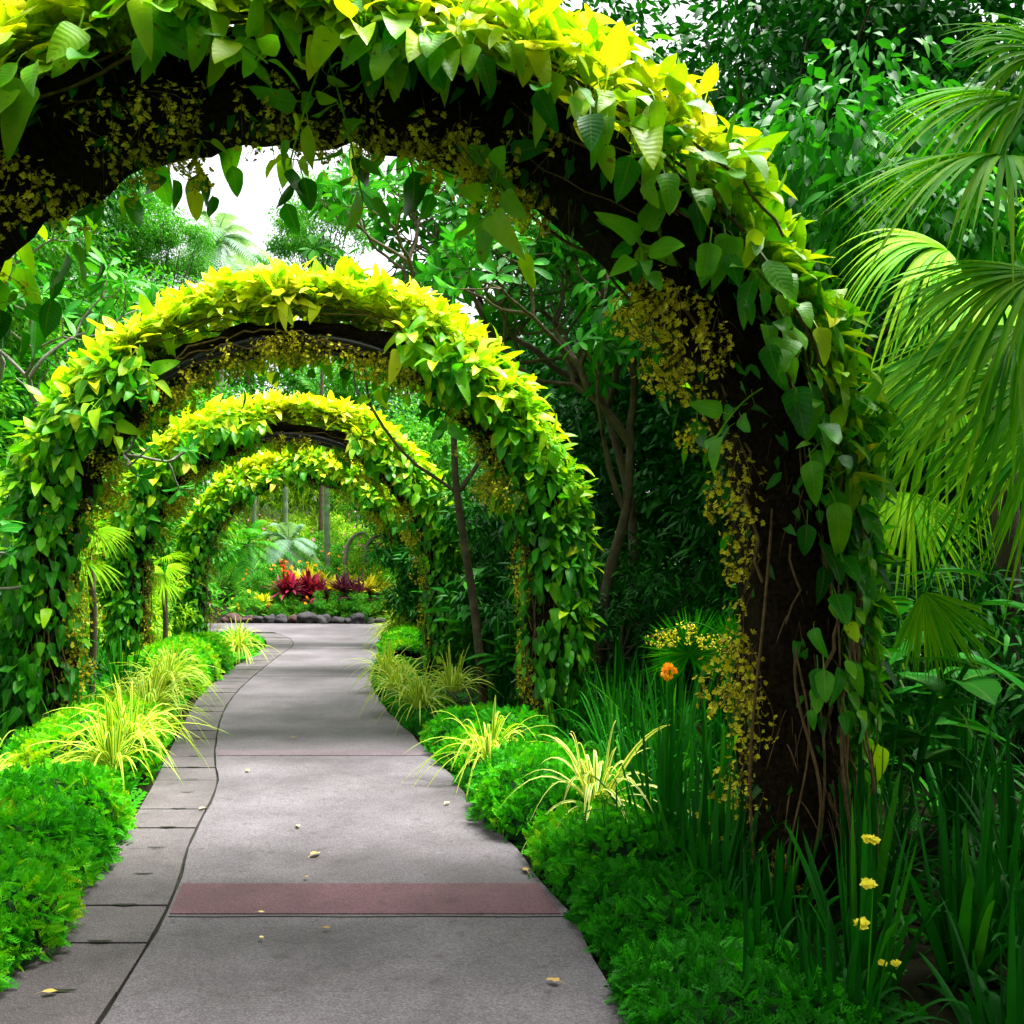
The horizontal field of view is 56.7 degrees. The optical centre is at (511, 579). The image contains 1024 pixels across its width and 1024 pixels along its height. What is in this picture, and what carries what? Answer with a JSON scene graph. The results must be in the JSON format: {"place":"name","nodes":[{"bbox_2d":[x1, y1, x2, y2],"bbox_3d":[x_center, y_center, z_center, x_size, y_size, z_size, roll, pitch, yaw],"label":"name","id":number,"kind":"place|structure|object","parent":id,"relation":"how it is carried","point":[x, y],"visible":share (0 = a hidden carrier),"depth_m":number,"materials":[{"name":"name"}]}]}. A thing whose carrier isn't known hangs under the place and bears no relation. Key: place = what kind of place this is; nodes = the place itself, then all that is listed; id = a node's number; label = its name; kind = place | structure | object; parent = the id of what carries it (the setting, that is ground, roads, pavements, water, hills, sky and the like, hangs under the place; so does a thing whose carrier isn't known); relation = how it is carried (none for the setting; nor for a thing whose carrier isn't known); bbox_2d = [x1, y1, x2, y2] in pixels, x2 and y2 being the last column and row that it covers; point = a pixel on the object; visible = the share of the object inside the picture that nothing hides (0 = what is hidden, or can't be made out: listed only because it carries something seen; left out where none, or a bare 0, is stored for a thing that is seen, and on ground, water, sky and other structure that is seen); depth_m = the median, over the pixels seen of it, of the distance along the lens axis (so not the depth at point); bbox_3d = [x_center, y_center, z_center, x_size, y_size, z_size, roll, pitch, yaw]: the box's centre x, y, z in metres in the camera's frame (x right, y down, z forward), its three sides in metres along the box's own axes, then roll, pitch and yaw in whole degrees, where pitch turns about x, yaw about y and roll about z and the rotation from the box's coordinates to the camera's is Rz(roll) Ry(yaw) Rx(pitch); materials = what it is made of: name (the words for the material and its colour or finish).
{"place":"outdoors","nodes":[
{"label":"outdoors","id":0,"kind":"place"},
{"bbox_2d":[208,623,385,632],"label":"crossing path","id":1,"kind":"structure","parent":0,"point":[272,627],"depth_m":26.54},
{"bbox_2d":[101,632,629,1023],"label":"path","id":2,"kind":"structure","parent":0,"point":[366,819],"depth_m":4.24,"materials":[{"name":"concrete"}]},
{"bbox_2d":[217,749,428,755],"bbox_3d":[-1.482,1.347,7.375,1.695,0.003,0.250,0,0,0],"label":"faint band","id":3,"kind":"object","parent":2,"relation":"on","point":[316,752],"visible":1,"depth_m":7.37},
{"bbox_2d":[170,883,560,913],"bbox_3d":[-0.631,1.347,4.010,1.658,0.003,0.380,0,0,0],"label":"red band","id":4,"kind":"object","parent":2,"relation":"on","point":[366,898],"visible":1,"depth_m":4.00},
{"bbox_2d":[0,501,1023,1023],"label":"ground","id":5,"kind":"structure","parent":0,"point":[916,973],"depth_m":4.45,"materials":[{"name":"soil"}]},
{"bbox_2d":[0,419,34,612],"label":"frangipani tree","id":6,"kind":"object","parent":5,"relation":"on","point":[7,526],"visible":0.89,"depth_m":7.05,"materials":[{"name":"green plant"}]},
{"bbox_2d":[0,226,77,418],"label":"leafy tree","id":7,"kind":"object","parent":5,"relation":"on","point":[44,256],"visible":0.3,"depth_m":13.83,"materials":[{"name":"green plant"}]},
{"bbox_2d":[0,758,137,991],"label":"fern mound","id":8,"kind":"object","parent":5,"relation":"on","point":[57,838],"visible":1,"depth_m":4.07,"materials":[{"name":"green plant"}]},
{"bbox_2d":[0,308,143,525],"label":"leafy tree","id":9,"kind":"object","parent":5,"relation":"on","point":[5,432],"visible":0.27,"depth_m":14.31,"materials":[{"name":"green plant"}]},
{"bbox_2d":[4,0,146,274],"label":"leafy tree","id":10,"kind":"object","parent":5,"relation":"on","point":[123,191],"visible":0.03,"depth_m":18.04,"materials":[{"name":"green plant"}]},
{"bbox_2d":[0,686,178,781],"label":"fern mound","id":11,"kind":"object","parent":5,"relation":"on","point":[44,729],"visible":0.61,"depth_m":6.44,"materials":[{"name":"green plant"}]},
{"bbox_2d":[26,691,181,786],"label":"spider plant","id":12,"kind":"object","parent":5,"relation":"on","point":[110,746],"visible":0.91,"depth_m":5.69,"materials":[{"name":"green plant"}]},
{"bbox_2d":[0,212,208,535],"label":"frangipani tree","id":13,"kind":"object","parent":5,"relation":"on","point":[99,307],"visible":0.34,"depth_m":9.54,"materials":[{"name":"green plant"}]},
{"bbox_2d":[77,510,131,696],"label":"fan palm","id":14,"kind":"object","parent":5,"relation":"on","point":[91,583],"visible":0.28,"depth_m":10.59,"materials":[{"name":"green plant"}]},
{"bbox_2d":[1,449,211,603],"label":"leafy tree","id":15,"kind":"object","parent":5,"relation":"on","point":[169,545],"visible":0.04,"depth_m":20.39,"materials":[{"name":"green plant"}]},
{"bbox_2d":[4,217,209,449],"bbox_3d":[-8.333,-2.468,17.350,5.722,8.100,5.748,0,0,-33],"label":"leafy tree","id":16,"kind":"object","parent":5,"relation":"on","point":[80,293],"visible":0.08,"depth_m":16.65,"materials":[{"name":"green plant"}]},
{"bbox_2d":[51,171,186,301],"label":"leafy tree","id":17,"kind":"object","parent":5,"relation":"on","point":[149,198],"visible":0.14,"depth_m":29.32,"materials":[{"name":"green plant"}]},
{"bbox_2d":[78,614,183,697],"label":"strap leaved lily","id":18,"kind":"object","parent":5,"relation":"on","point":[122,667],"visible":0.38,"depth_m":10.36,"materials":[{"name":"green plant"}]},
{"bbox_2d":[47,673,228,776],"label":"spider plant","id":19,"kind":"object","parent":5,"relation":"on","point":[120,705],"visible":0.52,"depth_m":6.45,"materials":[{"name":"green plant"}]},
{"bbox_2d":[0,634,292,1023],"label":"border slabs","id":20,"kind":"structure","parent":5,"relation":"on","point":[96,975],"depth_m":4.06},
{"bbox_2d":[79,660,215,745],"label":"spider plant","id":21,"kind":"object","parent":5,"relation":"on","point":[152,693],"visible":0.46,"depth_m":7.80,"materials":[{"name":"green plant"}]},
{"bbox_2d":[93,647,225,714],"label":"spider plant","id":22,"kind":"object","parent":5,"relation":"on","point":[163,664],"visible":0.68,"depth_m":9.78,"materials":[{"name":"green plant"}]},
{"bbox_2d":[103,201,222,292],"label":"leafy tree","id":23,"kind":"object","parent":5,"relation":"on","point":[170,239],"visible":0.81,"depth_m":29.47,"materials":[{"name":"green plant"}]},
{"bbox_2d":[81,426,246,592],"bbox_3d":[-10.961,-1.898,26.167,7.554,6.968,6.630,0,0,0],"label":"leafy tree","id":24,"kind":"object","parent":5,"relation":"on","point":[225,556],"visible":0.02,"depth_m":26.50,"materials":[{"name":"green plant"}]},
{"bbox_2d":[149,551,190,640],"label":"fan palm","id":25,"kind":"object","parent":5,"relation":"on","point":[164,589],"visible":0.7,"depth_m":14.70,"materials":[{"name":"green plant"}]},
{"bbox_2d":[107,630,235,699],"bbox_3d":[-4.439,1.069,12.688,1.191,0.709,4.439,0,0,-10],"label":"fern mound","id":26,"kind":"object","parent":5,"relation":"on","point":[215,652],"visible":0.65,"depth_m":12.18,"materials":[{"name":"green plant"}]},
{"bbox_2d":[162,210,267,481],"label":"feather palm","id":27,"kind":"object","parent":5,"relation":"on","point":[223,227],"visible":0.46,"depth_m":43.82,"materials":[{"name":"green plant"}]},
{"bbox_2d":[210,520,298,598],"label":"feather palm","id":28,"kind":"object","parent":5,"relation":"on","point":[252,532],"visible":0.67,"depth_m":33.67,"materials":[{"name":"green plant"}]},
{"bbox_2d":[196,322,348,545],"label":"leafy tree","id":29,"kind":"object","parent":5,"relation":"on","point":[235,387],"visible":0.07,"depth_m":46.56,"materials":[{"name":"green plant"}]},
{"bbox_2d":[93,388,475,673],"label":"flower arch","id":30,"kind":"structure","parent":5,"relation":"on","point":[274,421],"depth_m":13.63,"materials":[{"name":"green plant"}]},
{"bbox_2d":[256,522,324,600],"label":"feather palm","id":31,"kind":"object","parent":5,"relation":"on","point":[289,530],"visible":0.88,"depth_m":34.63,"materials":[{"name":"plant"}]},
{"bbox_2d":[172,443,422,635],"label":"flower arch","id":32,"kind":"structure","parent":5,"relation":"on","point":[224,499],"depth_m":19.11,"materials":[{"name":"green plant"}]},
{"bbox_2d":[219,464,383,546],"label":"leafy tree","id":33,"kind":"object","parent":5,"relation":"on","point":[299,498],"visible":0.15,"depth_m":42.73,"materials":[{"name":"green plant"}]},
{"bbox_2d":[0,249,607,745],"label":"flower arch","id":34,"kind":"structure","parent":5,"relation":"on","point":[106,399],"depth_m":7.92,"materials":[{"name":"green plant"}]},
{"bbox_2d":[261,166,372,563],"bbox_3d":[-8.101,-8.572,39.731,4.951,17.126,5.061,0,0,0],"label":"leafy tree","id":35,"kind":"object","parent":5,"relation":"on","point":[284,247],"visible":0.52,"depth_m":39.59,"materials":[{"name":"green plant"}]},
{"bbox_2d":[277,358,440,443],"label":"leafy tree","id":36,"kind":"object","parent":5,"relation":"on","point":[350,387],"visible":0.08,"depth_m":43.54,"materials":[{"name":"green plant"}]},
{"bbox_2d":[80,518,699,618],"bbox_3d":[-9.030,-1.484,44.962,34.693,5.633,30.763,0,0,0],"label":"slope ground cover","id":37,"kind":"object","parent":5,"relation":"on","point":[229,594],"visible":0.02,"depth_m":32.53,"materials":[{"name":"green plant"}]},
{"bbox_2d":[375,621,424,656],"bbox_3d":[-2.181,1.115,19.514,1.183,0.618,6.234,0,0,-7],"label":"fern mound","id":38,"kind":"object","parent":5,"relation":"on","point":[405,636],"visible":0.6,"depth_m":16.97,"materials":[{"name":"green plant"}]},
{"bbox_2d":[321,394,493,542],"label":"leafy tree","id":39,"kind":"object","parent":5,"relation":"on","point":[411,432],"visible":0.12,"depth_m":30.76,"materials":[{"name":"green plant"}]},
{"bbox_2d":[359,657,461,732],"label":"spider plant","id":40,"kind":"object","parent":5,"relation":"on","point":[418,695],"visible":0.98,"depth_m":8.33,"materials":[{"name":"green plant"}]},
{"bbox_2d":[362,485,500,627],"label":"leafy shrub","id":41,"kind":"object","parent":5,"relation":"on","point":[412,598],"visible":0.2,"depth_m":18.71,"materials":[{"name":"green plant"}]},
{"bbox_2d":[0,0,914,905],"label":"flower arch","id":42,"kind":"structure","parent":5,"relation":"on","point":[666,218],"depth_m":3.98,"materials":[{"name":"green plant"}]},
{"bbox_2d":[410,643,506,716],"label":"spider plant","id":43,"kind":"object","parent":5,"relation":"on","point":[451,680],"visible":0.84,"depth_m":9.57,"materials":[{"name":"green plant"}]},
{"bbox_2d":[422,568,511,678],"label":"ginger plant","id":44,"kind":"object","parent":5,"relation":"on","point":[460,622],"visible":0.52,"depth_m":12.77,"materials":[{"name":"green plant"}]},
{"bbox_2d":[298,147,653,704],"bbox_3d":[-0.347,-1.667,10.200,3.949,6.245,2.983,0,0,-20],"label":"frangipani tree","id":45,"kind":"object","parent":5,"relation":"on","point":[379,235],"visible":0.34,"depth_m":9.87,"materials":[{"name":"green plant"}]},
{"bbox_2d":[402,695,560,797],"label":"spider plant","id":46,"kind":"object","parent":5,"relation":"on","point":[489,741],"visible":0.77,"depth_m":6.19,"materials":[{"name":"green plant"}]},
{"bbox_2d":[441,609,523,705],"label":"strap leaved lily","id":47,"kind":"object","parent":5,"relation":"on","point":[503,692],"visible":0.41,"depth_m":10.51,"materials":[{"name":"green plant"}]},
{"bbox_2d":[454,619,525,706],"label":"ginger plant","id":48,"kind":"object","parent":5,"relation":"on","point":[508,662],"visible":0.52,"depth_m":9.99,"materials":[{"name":"green plant"}]},
{"bbox_2d":[419,701,563,770],"bbox_3d":[-0.177,1.180,7.430,1.057,0.467,1.615,0,0,-13],"label":"fern mound","id":49,"kind":"object","parent":5,"relation":"on","point":[440,725],"visible":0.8,"depth_m":7.15,"materials":[{"name":"green plant"}]},
{"bbox_2d":[366,159,638,662],"bbox_3d":[0.201,-1.970,10.971,4.228,6.852,3.152,0,0,-23],"label":"frangipani tree","id":50,"kind":"object","parent":5,"relation":"on","point":[613,434],"visible":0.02,"depth_m":11.22,"materials":[{"name":"brown plant"}]},
{"bbox_2d":[0,626,1023,1023],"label":"bed ground cover","id":51,"kind":"object","parent":5,"relation":"on","point":[416,722],"visible":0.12,"depth_m":6.81,"materials":[{"name":"green plant"}]},
{"bbox_2d":[395,204,637,710],"bbox_3d":[0.523,-1.301,9.492,3.708,5.515,2.804,0,0,-14],"label":"frangipani tree","id":52,"kind":"object","parent":5,"relation":"on","point":[456,270],"visible":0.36,"depth_m":9.55,"materials":[{"name":"green plant"}]},
{"bbox_2d":[435,534,623,683],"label":"leafy shrub","id":53,"kind":"object","parent":5,"relation":"on","point":[505,612],"visible":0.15,"depth_m":12.43,"materials":[{"name":"green plant"}]},
{"bbox_2d":[424,423,656,606],"bbox_3d":[0.473,-0.439,14.001,3.229,3.893,3.707,0,0,42],"label":"leafy shrub","id":54,"kind":"object","parent":5,"relation":"on","point":[484,523],"visible":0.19,"depth_m":13.42,"materials":[{"name":"green plant"}]},
{"bbox_2d":[511,651,599,749],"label":"strap leaved lily","id":55,"kind":"object","parent":5,"relation":"on","point":[567,726],"visible":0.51,"depth_m":7.84,"materials":[{"name":"green plant"}]},
{"bbox_2d":[464,734,652,843],"bbox_3d":[0.222,1.173,5.489,1.071,0.431,1.378,0,0,-13],"label":"fern mound","id":56,"kind":"object","parent":5,"relation":"on","point":[497,781],"visible":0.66,"depth_m":5.16,"materials":[{"name":"green plant"}]},
{"bbox_2d":[504,722,691,849],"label":"spider plant","id":57,"kind":"object","parent":5,"relation":"on","point":[589,783],"visible":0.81,"depth_m":4.71,"materials":[{"name":"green plant"}]},
{"bbox_2d":[544,647,658,760],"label":"strap leaved lily","id":58,"kind":"object","parent":5,"relation":"on","point":[617,701],"visible":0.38,"depth_m":7.26,"materials":[{"name":"green plant"}]},
{"bbox_2d":[511,563,709,708],"bbox_3d":[0.887,0.682,9.396,1.722,1.688,1.977,0,0,-30],"label":"leafy shrub","id":59,"kind":"object","parent":5,"relation":"on","point":[658,600],"visible":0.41,"depth_m":9.06,"materials":[{"name":"green plant"}]},
{"bbox_2d":[521,791,707,900],"bbox_3d":[0.462,1.216,4.404,0.773,0.388,0.986,0,0,-14],"label":"fern mound","id":60,"kind":"object","parent":5,"relation":"on","point":[569,848],"visible":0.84,"depth_m":4.18,"materials":[{"name":"green plant"}]},
{"bbox_2d":[545,673,688,781],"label":"strap leaved lily","id":61,"kind":"object","parent":5,"relation":"on","point":[613,737],"visible":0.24,"depth_m":6.40,"materials":[{"name":"green plant"}]},
{"bbox_2d":[570,680,676,794],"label":"strap leaved lily","id":62,"kind":"object","parent":5,"relation":"on","point":[628,744],"visible":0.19,"depth_m":5.71,"materials":[{"name":"green plant"}]},
{"bbox_2d":[547,755,756,892],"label":"strap leaved lily","id":63,"kind":"object","parent":5,"relation":"on","point":[702,815],"visible":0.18,"depth_m":4.20,"materials":[{"name":"green plant"}]},
{"bbox_2d":[575,660,739,793],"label":"strap leaved lily","id":64,"kind":"object","parent":5,"relation":"on","point":[686,739],"visible":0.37,"depth_m":6.18,"materials":[{"name":"green plant"}]},
{"bbox_2d":[587,530,737,698],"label":"leafy shrub","id":65,"kind":"object","parent":5,"relation":"on","point":[687,592],"visible":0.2,"depth_m":10.09,"materials":[{"name":"green plant"}]},
{"bbox_2d":[576,686,749,857],"bbox_3d":[0.693,1.139,4.500,1.036,1.275,1.251,0,0,-19],"label":"strap leaved lily","id":66,"kind":"object","parent":5,"relation":"on","point":[667,776],"visible":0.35,"depth_m":4.51,"materials":[{"name":"green plant"}]},
{"bbox_2d":[596,496,734,675],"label":"leafy shrub","id":67,"kind":"object","parent":5,"relation":"on","point":[665,538],"visible":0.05,"depth_m":12.21,"materials":[{"name":"green plant"}]},
{"bbox_2d":[595,626,739,784],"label":"strap leaved lily","id":68,"kind":"object","parent":5,"relation":"on","point":[717,730],"visible":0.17,"depth_m":6.35,"materials":[{"name":"green plant"}]},
{"bbox_2d":[621,671,739,844],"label":"strap leaved lily","id":69,"kind":"object","parent":5,"relation":"on","point":[724,763],"visible":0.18,"depth_m":4.88,"materials":[{"name":"green plant"}]},
{"bbox_2d":[639,607,739,772],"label":"round leaf palm","id":70,"kind":"object","parent":5,"relation":"on","point":[678,655],"visible":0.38,"depth_m":6.40,"materials":[{"name":"green plant"}]},
{"bbox_2d":[491,224,929,555],"bbox_3d":[3.759,-2.905,17.046,8.866,8.479,8.480,0,0,0],"label":"leafy tree","id":71,"kind":"object","parent":5,"relation":"on","point":[542,370],"visible":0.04,"depth_m":15.31,"materials":[{"name":"green plant"}]},
{"bbox_2d":[563,852,881,1023],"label":"fern mound","id":72,"kind":"object","parent":5,"relation":"on","point":[655,973],"visible":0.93,"depth_m":2.99,"materials":[{"name":"green plant"}]},
{"bbox_2d":[667,748,797,907],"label":"strap leaved lily","id":73,"kind":"object","parent":5,"relation":"on","point":[722,817],"visible":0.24,"depth_m":4.13,"materials":[{"name":"green plant"}]},
{"bbox_2d":[634,772,835,940],"bbox_3d":[0.727,1.571,3.796,1.040,1.619,1.137,0,0,-32],"label":"strap leaved lily","id":74,"kind":"object","parent":5,"relation":"on","point":[713,859],"visible":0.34,"depth_m":3.78,"materials":[{"name":"green plant"}]},
{"bbox_2d":[548,240,969,575],"bbox_3d":[4.097,-1.682,14.499,6.686,6.009,7.096,0,0,31],"label":"leafy tree","id":75,"kind":"object","parent":5,"relation":"on","point":[662,420],"visible":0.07,"depth_m":13.02,"materials":[{"name":"green plant"}]},
{"bbox_2d":[698,817,839,949],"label":"walking iris","id":76,"kind":"object","parent":5,"relation":"on","point":[785,905],"visible":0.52,"depth_m":3.52,"materials":[{"name":"green plant"}]},
{"bbox_2d":[683,843,881,1018],"bbox_3d":[0.841,1.739,3.129,0.953,1.714,0.991,0,0,-40],"label":"strap leaved lily","id":77,"kind":"object","parent":5,"relation":"on","point":[752,934],"visible":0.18,"depth_m":3.06,"materials":[{"name":"green plant"}]},
{"bbox_2d":[560,0,1023,296],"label":"leafy tree","id":78,"kind":"object","parent":5,"relation":"on","point":[808,14],"visible":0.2,"depth_m":10.36,"materials":[{"name":"green plant"}]},
{"bbox_2d":[571,27,1023,416],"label":"leafy tree","id":79,"kind":"object","parent":5,"relation":"on","point":[818,168],"visible":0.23,"depth_m":7.35,"materials":[{"name":"green plant"}]},
{"bbox_2d":[655,387,1023,699],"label":"leafy shrub","id":80,"kind":"object","parent":5,"relation":"on","point":[712,529],"visible":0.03,"depth_m":9.51,"materials":[{"name":"green plant"}]},
{"bbox_2d":[683,0,1023,649],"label":"leafy tree","id":81,"kind":"object","parent":5,"relation":"on","point":[944,73],"visible":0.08,"depth_m":10.55,"materials":[{"name":"green plant"}]},
{"bbox_2d":[783,799,947,999],"bbox_3d":[1.204,1.056,3.117,0.510,0.696,0.685,0,0,0],"label":"walking iris","id":82,"kind":"object","parent":5,"relation":"on","point":[868,885],"visible":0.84,"depth_m":3.12,"materials":[{"name":"green plant"}]},
{"bbox_2d":[707,556,1023,761],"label":"leafy shrub","id":83,"kind":"object","parent":5,"relation":"on","point":[888,623],"visible":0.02,"depth_m":6.71,"materials":[{"name":"green plant"}]},
{"bbox_2d":[773,878,967,1023],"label":"strap leaved lily","id":84,"kind":"object","parent":5,"relation":"on","point":[853,977],"visible":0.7,"depth_m":2.69,"materials":[{"name":"green plant"}]},
{"bbox_2d":[827,719,980,965],"bbox_3d":[1.457,1.036,3.775,0.645,1.021,1.022,0,0,0],"label":"walking iris","id":85,"kind":"object","parent":5,"relation":"on","point":[883,882],"visible":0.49,"depth_m":3.83,"materials":[{"name":"green plant"}]},
{"bbox_2d":[811,13,1023,690],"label":"fan palm","id":86,"kind":"object","parent":5,"relation":"on","point":[974,347],"visible":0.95,"depth_m":4.18,"materials":[{"name":"green plant"}]},
{"bbox_2d":[831,181,1023,759],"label":"fan palm","id":87,"kind":"object","parent":5,"relation":"on","point":[938,252],"visible":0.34,"depth_m":6.03,"materials":[{"name":"green plant"}]},
{"bbox_2d":[837,567,1023,845],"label":"ginger plant","id":88,"kind":"object","parent":5,"relation":"on","point":[985,688],"visible":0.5,"depth_m":4.67,"materials":[{"name":"green plant"}]},
{"bbox_2d":[851,649,1023,784],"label":"strap leaved lily","id":89,"kind":"object","parent":5,"relation":"on","point":[942,727],"visible":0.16,"depth_m":5.94,"materials":[{"name":"green plant"}]},
{"bbox_2d":[874,434,1023,724],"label":"leafy shrub","id":90,"kind":"object","parent":5,"relation":"on","point":[976,550],"visible":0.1,"depth_m":7.74,"materials":[{"name":"green plant"}]},
{"bbox_2d":[879,865,1023,1023],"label":"strap leaved lily","id":91,"kind":"object","parent":5,"relation":"on","point":[989,1007],"visible":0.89,"depth_m":2.80,"materials":[{"name":"green plant"}]},
{"bbox_2d":[880,766,1023,986],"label":"walking iris","id":92,"kind":"object","parent":5,"relation":"on","point":[972,928],"visible":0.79,"depth_m":3.23,"materials":[{"name":"green plant"}]},
{"bbox_2d":[885,547,1023,766],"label":"leafy shrub","id":93,"kind":"object","parent":5,"relation":"on","point":[1016,707],"visible":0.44,"depth_m":6.23,"materials":[{"name":"green plant"}]},
{"bbox_2d":[894,756,1023,959],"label":"strap leaved lily","id":94,"kind":"object","parent":5,"relation":"on","point":[999,898],"visible":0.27,"depth_m":3.55,"materials":[{"name":"green plant"}]},
{"bbox_2d":[895,663,1023,864],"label":"strap leaved lily","id":95,"kind":"object","parent":5,"relation":"on","point":[965,780],"visible":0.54,"depth_m":4.94,"materials":[{"name":"green plant"}]},
{"bbox_2d":[917,825,1023,1023],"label":"strap leaved lily","id":96,"kind":"object","parent":5,"relation":"on","point":[1019,924],"visible":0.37,"depth_m":3.13,"materials":[{"name":"green plant"}]},
{"bbox_2d":[923,712,1023,897],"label":"strap leaved lily","id":97,"kind":"object","parent":5,"relation":"on","point":[1011,809],"visible":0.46,"depth_m":4.08,"materials":[{"name":"green plant"}]},
{"bbox_2d":[950,15,1023,249],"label":"leafy tree","id":98,"kind":"object","parent":5,"relation":"on","point":[991,70],"visible":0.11,"depth_m":8.49,"materials":[{"name":"green plant"}]},
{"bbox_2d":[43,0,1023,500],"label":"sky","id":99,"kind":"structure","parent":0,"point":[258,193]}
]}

